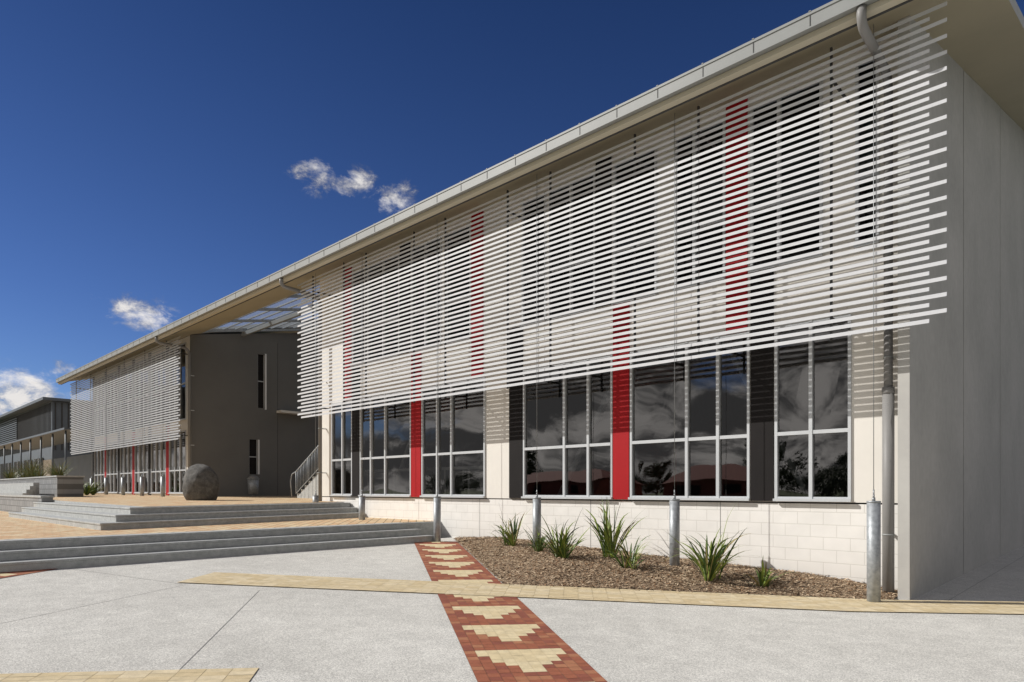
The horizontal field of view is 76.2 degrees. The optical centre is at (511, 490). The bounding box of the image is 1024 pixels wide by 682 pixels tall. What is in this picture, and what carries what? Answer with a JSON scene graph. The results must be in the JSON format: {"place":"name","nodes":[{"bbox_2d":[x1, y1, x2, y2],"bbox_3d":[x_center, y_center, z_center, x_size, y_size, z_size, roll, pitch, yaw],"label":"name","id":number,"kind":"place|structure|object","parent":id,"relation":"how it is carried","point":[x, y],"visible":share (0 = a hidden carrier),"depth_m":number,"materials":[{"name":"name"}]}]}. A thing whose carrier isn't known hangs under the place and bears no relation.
{"place":"outdoors","nodes":[
{"label":"outdoors","id":0,"kind":"place"},
{"bbox_2d":[16,457,45,476],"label":"tussock grass","id":1,"kind":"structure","parent":0,"point":[30,467],"depth_m":32.98,"materials":[{"name":"green plant"}]},
{"bbox_2d":[13,454,52,476],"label":"tussock grass","id":2,"kind":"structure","parent":0,"point":[32,471],"depth_m":31.42,"materials":[{"name":"green plant"}]},
{"bbox_2d":[53,493,337,506],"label":"terrace","id":3,"kind":"structure","parent":0,"point":[132,500],"depth_m":20.54,"materials":[{"name":"concrete"}]},
{"bbox_2d":[0,483,38,494],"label":"stone step flight","id":4,"kind":"object","parent":3,"relation":"on","point":[20,489],"visible":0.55,"depth_m":26.70,"materials":[{"name":"concrete"}]},
{"bbox_2d":[0,475,84,496],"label":"planter wall","id":5,"kind":"structure","parent":3,"relation":"on","point":[62,486],"depth_m":26.50,"materials":[{"name":"concrete"}]},
{"bbox_2d":[1,465,19,478],"bbox_3d":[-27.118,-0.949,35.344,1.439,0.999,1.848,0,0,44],"label":"tussock grass","id":6,"kind":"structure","parent":5,"relation":"in","point":[10,475],"depth_m":35.23,"materials":[{"name":"green plant"}]},
{"bbox_2d":[8,460,42,477],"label":"tussock grass","id":7,"kind":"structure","parent":5,"relation":"in","point":[23,475],"depth_m":34.17,"materials":[{"name":"green plant"}]},
{"bbox_2d":[29,462,54,476],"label":"tussock grass","id":8,"kind":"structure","parent":5,"relation":"in","point":[39,472],"depth_m":30.32,"materials":[{"name":"green plant"}]},
{"bbox_2d":[44,462,69,475],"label":"tussock grass","id":9,"kind":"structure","parent":5,"relation":"in","point":[51,472],"depth_m":28.95,"materials":[{"name":"green plant"}]},
{"bbox_2d":[48,458,74,475],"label":"tussock grass","id":10,"kind":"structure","parent":5,"relation":"in","point":[59,471],"depth_m":27.74,"materials":[{"name":"green plant"}]},
{"bbox_2d":[0,397,92,478],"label":"background hall","id":11,"kind":"structure","parent":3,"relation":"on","point":[40,415],"depth_m":62.48,"materials":[{"name":"metal"}]},
{"bbox_2d":[0,464,3,478],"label":"window","id":12,"kind":"structure","parent":11,"relation":"in","point":[1,476],"depth_m":75.63,"materials":[{"name":"glass"}]},
{"bbox_2d":[5,463,10,478],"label":"window","id":13,"kind":"structure","parent":11,"relation":"in","point":[8,465],"depth_m":73.11,"materials":[{"name":"glass"}]},
{"bbox_2d":[14,461,19,477],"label":"window","id":14,"kind":"structure","parent":11,"relation":"in","point":[18,462],"depth_m":69.25,"materials":[{"name":"glass"}]},
{"bbox_2d":[24,459,31,476],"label":"window","id":15,"kind":"structure","parent":11,"relation":"in","point":[31,459],"depth_m":66.11,"materials":[{"name":"metal"}]},
{"bbox_2d":[34,458,42,472],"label":"window","id":16,"kind":"structure","parent":11,"relation":"in","point":[38,459],"depth_m":62.35,"materials":[{"name":"metal"}]},
{"bbox_2d":[0,427,92,487],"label":"covered walkway","id":17,"kind":"structure","parent":3,"relation":"on","point":[81,465],"depth_m":48.99,"materials":[{"name":"metal"}]},
{"bbox_2d":[84,480,99,494],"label":"leafy plant","id":18,"kind":"object","parent":3,"relation":"on","point":[87,490],"visible":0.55,"depth_m":31.39,"materials":[{"name":"green plant"}]},
{"bbox_2d":[84,479,107,494],"bbox_3d":[-20.490,-0.182,32.104,1.530,0.822,1.430,0,0,5],"label":"leafy plant","id":19,"kind":"object","parent":3,"relation":"on","point":[94,492],"visible":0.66,"depth_m":32.00,"materials":[{"name":"green plant"}]},
{"bbox_2d":[104,476,107,494],"bbox_3d":[-21.094,-0.192,33.952,0.178,1.120,0.178,0,0,44],"label":"steel bollard","id":20,"kind":"object","parent":3,"relation":"on","point":[105,485],"visible":0.94,"depth_m":33.89,"materials":[{"name":"silver metal"}]},
{"bbox_2d":[121,476,124,494],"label":"steel bollard","id":21,"kind":"object","parent":3,"relation":"on","point":[123,485],"visible":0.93,"depth_m":31.95,"materials":[{"name":"silver metal"}]},
{"bbox_2d":[140,476,143,495],"bbox_3d":[-17.042,-0.156,30.086,0.178,1.120,0.178,0,0,44],"label":"steel bollard","id":22,"kind":"object","parent":3,"relation":"on","point":[142,486],"visible":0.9,"depth_m":30.02,"materials":[{"name":"silver metal"}]},
{"bbox_2d":[160,474,164,496],"bbox_3d":[-15.089,-0.139,28.222,0.178,1.120,0.178,0,0,44],"label":"steel bollard","id":23,"kind":"object","parent":3,"relation":"on","point":[162,486],"visible":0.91,"depth_m":28.16,"materials":[{"name":"silver metal"}]},
{"bbox_2d":[56,322,317,495],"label":"classroom block","id":24,"kind":"structure","parent":3,"relation":"on","point":[173,408],"depth_m":30.81,"materials":[{"name":"paint"}]},
{"bbox_2d":[94,444,104,492],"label":"window","id":25,"kind":"structure","parent":24,"relation":"in","point":[99,456],"depth_m":38.16,"materials":[{"name":"metal"}]},
{"bbox_2d":[94,377,104,436],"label":"window","id":26,"kind":"structure","parent":24,"relation":"in","point":[102,377],"depth_m":38.18,"materials":[{"name":"glass"}]},
{"bbox_2d":[107,442,117,492],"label":"window","id":27,"kind":"structure","parent":24,"relation":"in","point":[112,454],"depth_m":36.43,"materials":[{"name":"metal"}]},
{"bbox_2d":[107,371,117,433],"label":"window","id":28,"kind":"structure","parent":24,"relation":"in","point":[117,371],"depth_m":36.43,"materials":[{"name":"metal"}]},
{"bbox_2d":[119,439,131,492],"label":"window","id":29,"kind":"structure","parent":24,"relation":"in","point":[125,453],"depth_m":34.72,"materials":[{"name":"glass"}]},
{"bbox_2d":[120,365,131,430],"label":"window","id":30,"kind":"structure","parent":24,"relation":"in","point":[131,365],"depth_m":34.72,"materials":[{"name":"metal"}]},
{"bbox_2d":[135,437,147,493],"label":"window","id":31,"kind":"structure","parent":24,"relation":"in","point":[141,451],"depth_m":33.07,"materials":[{"name":"glass"}]},
{"bbox_2d":[135,359,147,427],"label":"window","id":32,"kind":"structure","parent":24,"relation":"in","point":[146,359],"depth_m":33.06,"materials":[{"name":"metal"}]},
{"bbox_2d":[150,434,165,493],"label":"window","id":33,"kind":"structure","parent":24,"relation":"in","point":[158,449],"depth_m":31.37,"materials":[{"name":"glass"}]},
{"bbox_2d":[151,351,165,424],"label":"window","id":34,"kind":"structure","parent":24,"relation":"in","point":[165,351],"depth_m":31.37,"materials":[{"name":"metal"}]},
{"bbox_2d":[168,430,185,493],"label":"window","id":35,"kind":"structure","parent":24,"relation":"in","point":[177,448],"depth_m":29.66,"materials":[{"name":"glass"}]},
{"bbox_2d":[169,342,185,420],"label":"window","id":36,"kind":"structure","parent":24,"relation":"in","point":[183,357],"depth_m":29.33,"materials":[{"name":"metal"}]},
{"bbox_2d":[249,439,256,473],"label":"slot window","id":37,"kind":"structure","parent":24,"relation":"in","point":[252,443],"depth_m":30.51,"materials":[{"name":"glass"}]},
{"bbox_2d":[258,354,263,407],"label":"slot window","id":38,"kind":"structure","parent":24,"relation":"in","point":[260,357],"depth_m":30.78,"materials":[{"name":"glass"}]},
{"bbox_2d":[182,464,219,500],"bbox_3d":[-10.155,-0.258,21.371,1.113,1.226,1.211,0,0,-21],"label":"boulder","id":39,"kind":"object","parent":3,"relation":"on","point":[201,481],"visible":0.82,"depth_m":20.94,"materials":[{"name":"stone"}]},
{"bbox_2d":[247,475,259,495],"bbox_3d":[-11.801,-0.200,29.784,0.540,0.960,0.540,0,0,44],"label":"litter bin","id":40,"kind":"object","parent":3,"relation":"on","point":[253,483],"visible":0.96,"depth_m":29.59,"materials":[{"name":"metal"}]},
{"bbox_2d":[0,511,433,539],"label":"terrace","id":41,"kind":"structure","parent":0,"point":[13,528],"depth_m":14.39,"materials":[{"name":"concrete"}]},
{"bbox_2d":[0,494,54,511],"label":"retaining wall","id":42,"kind":"structure","parent":41,"relation":"on","point":[12,503],"depth_m":22.68,"materials":[{"name":"concrete"}]},
{"bbox_2d":[8,502,358,529],"bbox_3d":[-9.386,0.594,19.099,10.248,0.448,7.215,0,0,44],"label":"stone step flight","id":43,"kind":"object","parent":41,"relation":"on","point":[101,517],"visible":0.84,"depth_m":15.76,"materials":[{"name":"concrete"}]},
{"bbox_2d":[312,492,318,501],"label":"steel bollard","id":44,"kind":"object","parent":43,"relation":"on","point":[315,498],"visible":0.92,"depth_m":19.31,"materials":[{"name":"silver metal"}]},
{"bbox_2d":[359,493,364,519],"bbox_3d":[-4.064,0.504,17.701,0.178,0.888,0.178,0,0,44],"label":"steel bollard","id":45,"kind":"object","parent":41,"relation":"on","point":[361,507],"visible":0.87,"depth_m":17.64,"materials":[{"name":"silver metal"}]},
{"bbox_2d":[290,446,317,497],"bbox_3d":[-6.491,-1.613,25.183,5.587,3.927,1.525,0,0,44],"label":"outdoor staircase","id":46,"kind":"structure","parent":0,"point":[308,491],"depth_m":25.66,"materials":[{"name":"concrete"}]},
{"bbox_2d":[0,537,1023,681],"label":"concrete paving","id":47,"kind":"structure","parent":0,"point":[283,634],"depth_m":6.83,"materials":[{"name":"grey concrete"}]},
{"bbox_2d":[0,569,54,577],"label":"patterned paver band","id":48,"kind":"object","parent":47,"relation":"on","point":[8,574],"visible":0.59,"depth_m":9.63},
{"bbox_2d":[0,668,258,681],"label":"yellow paver edge","id":49,"kind":"object","parent":47,"relation":"on","point":[219,675],"visible":1,"depth_m":5.04,"materials":[{"name":"concrete pavers"}]},
{"bbox_2d":[0,522,433,571],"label":"stone step flight","id":50,"kind":"object","parent":47,"relation":"on","point":[49,553],"visible":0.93,"depth_m":11.89,"materials":[{"name":"concrete"}]},
{"bbox_2d":[434,493,440,541],"bbox_3d":[-1.778,0.716,15.519,0.178,1.311,0.178,0,0,44],"label":"steel bollard","id":51,"kind":"object","parent":47,"relation":"on","point":[437,518],"visible":0.9,"depth_m":15.44,"materials":[{"name":"silver metal"}]},
{"bbox_2d":[414,541,606,681],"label":"patterned paver band","id":52,"kind":"object","parent":47,"relation":"on","point":[507,639],"visible":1,"depth_m":6.72,"materials":[{"name":"red brick"},{"name":"pale sand-coloured pavers"}]},
{"bbox_2d":[5,558,1020,668],"bbox_3d":[11.361,1.383,13.059,43.274,0.329,13.977,0,0,-31],"label":"paving joint","id":53,"kind":"object","parent":47,"relation":"on","point":[259,590],"visible":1,"depth_m":8.13,"materials":[{"name":"grey concrete"}]},
{"bbox_2d":[179,572,1023,613],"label":"yellow paver band","id":54,"kind":"object","parent":47,"relation":"on","point":[727,599],"visible":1,"depth_m":9.03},
{"bbox_2d":[454,536,897,599],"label":"bark mulch","id":55,"kind":"object","parent":47,"relation":"on","point":[521,562],"visible":0.8,"depth_m":10.32,"materials":[{"name":"brown wood"}]},
{"bbox_2d":[488,502,529,545],"bbox_3d":[-0.127,0.698,13.657,1.308,0.927,1.106,0,0,44],"label":"flax plant","id":56,"kind":"object","parent":55,"relation":"on","point":[512,535],"visible":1,"depth_m":13.74,"materials":[{"name":"green plant"}]},
{"bbox_2d":[533,493,540,547],"bbox_3d":[0.508,0.692,13.337,0.178,1.263,0.178,0,0,44],"label":"steel bollard","id":57,"kind":"object","parent":55,"relation":"in","point":[536,511],"visible":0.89,"depth_m":13.27,"materials":[{"name":"silver metal"}]},
{"bbox_2d":[524,523,561,551],"bbox_3d":[0.604,0.907,12.718,0.800,0.599,0.822,0,0,-31],"label":"flax plant","id":58,"kind":"object","parent":55,"relation":"on","point":[539,547],"visible":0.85,"depth_m":12.68,"materials":[{"name":"green plant"}]},
{"bbox_2d":[529,508,587,557],"bbox_3d":[0.838,0.757,11.871,1.337,0.962,1.329,0,0,44],"label":"flax plant","id":59,"kind":"object","parent":55,"relation":"on","point":[560,548],"visible":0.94,"depth_m":11.73,"materials":[{"name":"green plant"}]},
{"bbox_2d":[586,501,648,557],"bbox_3d":[1.837,0.660,11.823,1.279,1.188,1.753,0,0,12],"label":"flax plant","id":60,"kind":"object","parent":55,"relation":"on","point":[606,532],"visible":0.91,"depth_m":12.04,"materials":[{"name":"green plant"}]},
{"bbox_2d":[601,529,655,568],"bbox_3d":[1.897,0.918,10.772,1.046,0.720,0.838,0,0,-11],"label":"flax plant","id":61,"kind":"object","parent":55,"relation":"on","point":[628,562],"visible":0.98,"depth_m":10.72,"materials":[{"name":"green plant"}]},
{"bbox_2d":[669,494,679,565],"bbox_3d":[2.780,0.747,11.170,0.178,1.373,0.178,0,0,44],"label":"steel bollard","id":62,"kind":"object","parent":55,"relation":"in","point":[674,518],"visible":0.94,"depth_m":11.10,"materials":[{"name":"silver metal"}]},
{"bbox_2d":[664,502,763,580],"bbox_3d":[3.096,0.778,10.201,1.802,1.212,1.629,0,0,44],"label":"flax plant","id":63,"kind":"object","parent":55,"relation":"on","point":[710,568],"visible":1,"depth_m":10.01,"materials":[{"name":"green plant"}]},
{"bbox_2d":[745,559,797,586],"bbox_3d":[3.852,1.198,9.753,0.655,0.507,1.012,0,0,44],"label":"flax plant","id":64,"kind":"object","parent":55,"relation":"on","point":[764,581],"visible":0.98,"depth_m":9.76,"materials":[{"name":"green plant"}]},
{"bbox_2d":[866,495,880,601],"bbox_3d":[5.008,0.880,9.043,0.178,1.639,0.178,0,0,44],"label":"steel bollard","id":65,"kind":"object","parent":47,"relation":"on","point":[873,550],"visible":0.93,"depth_m":8.98,"materials":[{"name":"silver metal"}]},
{"bbox_2d":[0,0,1023,414],"label":"sky","id":66,"kind":"structure","parent":0,"point":[161,160],"materials":[{"name":"blue"}]},
{"label":"ground","id":67,"kind":"structure","parent":0,"visible":0},
{"bbox_2d":[161,0,1023,599],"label":"classroom block","id":68,"kind":"structure","parent":67,"relation":"on","point":[765,290],"depth_m":11.92,"materials":[{"name":"paint"}]},
{"bbox_2d":[329,400,351,495],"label":"window","id":69,"kind":"structure","parent":68,"relation":"in","point":[341,423],"depth_m":20.09,"materials":[{"name":"glass"}]},
{"bbox_2d":[350,269,364,366],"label":"window","id":70,"kind":"structure","parent":68,"relation":"in","point":[361,321],"depth_m":19.55,"materials":[{"name":"metal"}]},
{"bbox_2d":[367,255,399,362],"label":"window","id":71,"kind":"structure","parent":68,"relation":"in","point":[398,264],"depth_m":18.60,"materials":[{"name":"metal"}]},
{"bbox_2d":[358,390,410,496],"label":"window","id":72,"kind":"structure","parent":68,"relation":"in","point":[385,431],"depth_m":18.53,"materials":[{"name":"glass"}]},
{"bbox_2d":[409,237,441,352],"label":"window","id":73,"kind":"structure","parent":68,"relation":"in","point":[439,239],"depth_m":17.27,"materials":[{"name":"glass"}]},
{"bbox_2d":[420,377,485,497],"bbox_3d":[-1.523,-1.275,16.575,2.450,2.910,0.140,0,0,44],"label":"window","id":74,"kind":"structure","parent":68,"relation":"in","point":[453,427],"depth_m":16.55,"materials":[{"name":"glass"}]},
{"bbox_2d":[446,226,470,344],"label":"window","id":75,"kind":"structure","parent":68,"relation":"in","point":[468,227],"depth_m":16.44,"materials":[{"name":"glass"}]},
{"bbox_2d":[520,195,545,326],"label":"window","id":76,"kind":"structure","parent":68,"relation":"in","point":[544,258],"depth_m":14.68,"materials":[{"name":"metal"}]},
{"bbox_2d":[521,355,612,498],"bbox_3d":[1.147,-1.275,14.028,2.470,2.910,0.140,0,0,44],"label":"window","id":77,"kind":"structure","parent":68,"relation":"in","point":[568,422],"depth_m":13.99,"materials":[{"name":"glass"}]},
{"bbox_2d":[547,175,595,320],"bbox_3d":[1.270,-5.145,13.910,1.270,2.850,0.140,0,0,44],"label":"window","id":78,"kind":"structure","parent":68,"relation":"in","point":[593,209],"depth_m":13.89,"materials":[{"name":"glass"}]},
{"bbox_2d":[611,149,656,305],"bbox_3d":[2.409,-5.145,12.823,1.020,2.850,0.140,0,0,44],"label":"window","id":79,"kind":"structure","parent":68,"relation":"in","point":[651,152],"depth_m":12.83,"materials":[{"name":"metal"}]},
{"bbox_2d":[628,331,749,500],"bbox_3d":[3.212,-1.275,12.057,2.440,2.910,0.140,0,0,44],"label":"window","id":80,"kind":"structure","parent":68,"relation":"in","point":[712,393],"depth_m":12.00,"materials":[{"name":"metal"}]},
{"bbox_2d":[672,121,725,290],"bbox_3d":[3.407,-5.145,11.870,1.020,2.850,0.140,0,0,44],"label":"window","id":81,"kind":"structure","parent":68,"relation":"in","point":[724,122],"depth_m":11.86,"materials":[{"name":"metal"}]},
{"bbox_2d":[748,81,822,272],"bbox_3d":[4.521,-5.145,10.807,1.200,2.850,0.140,0,0,44],"label":"window","id":82,"kind":"structure","parent":68,"relation":"in","point":[821,82],"depth_m":10.81,"materials":[{"name":"glass"}]},
{"bbox_2d":[773,314,850,501],"bbox_3d":[4.825,-1.275,10.517,1.200,2.910,0.140,0,0,44],"label":"window","id":83,"kind":"structure","parent":68,"relation":"in","point":[812,379],"depth_m":10.50,"materials":[{"name":"glass"}]},
{"bbox_2d":[853,60,879,248],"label":"window","id":84,"kind":"structure","parent":68,"relation":"in","point":[867,161],"depth_m":9.99,"materials":[{"name":"metal"}]}
]}

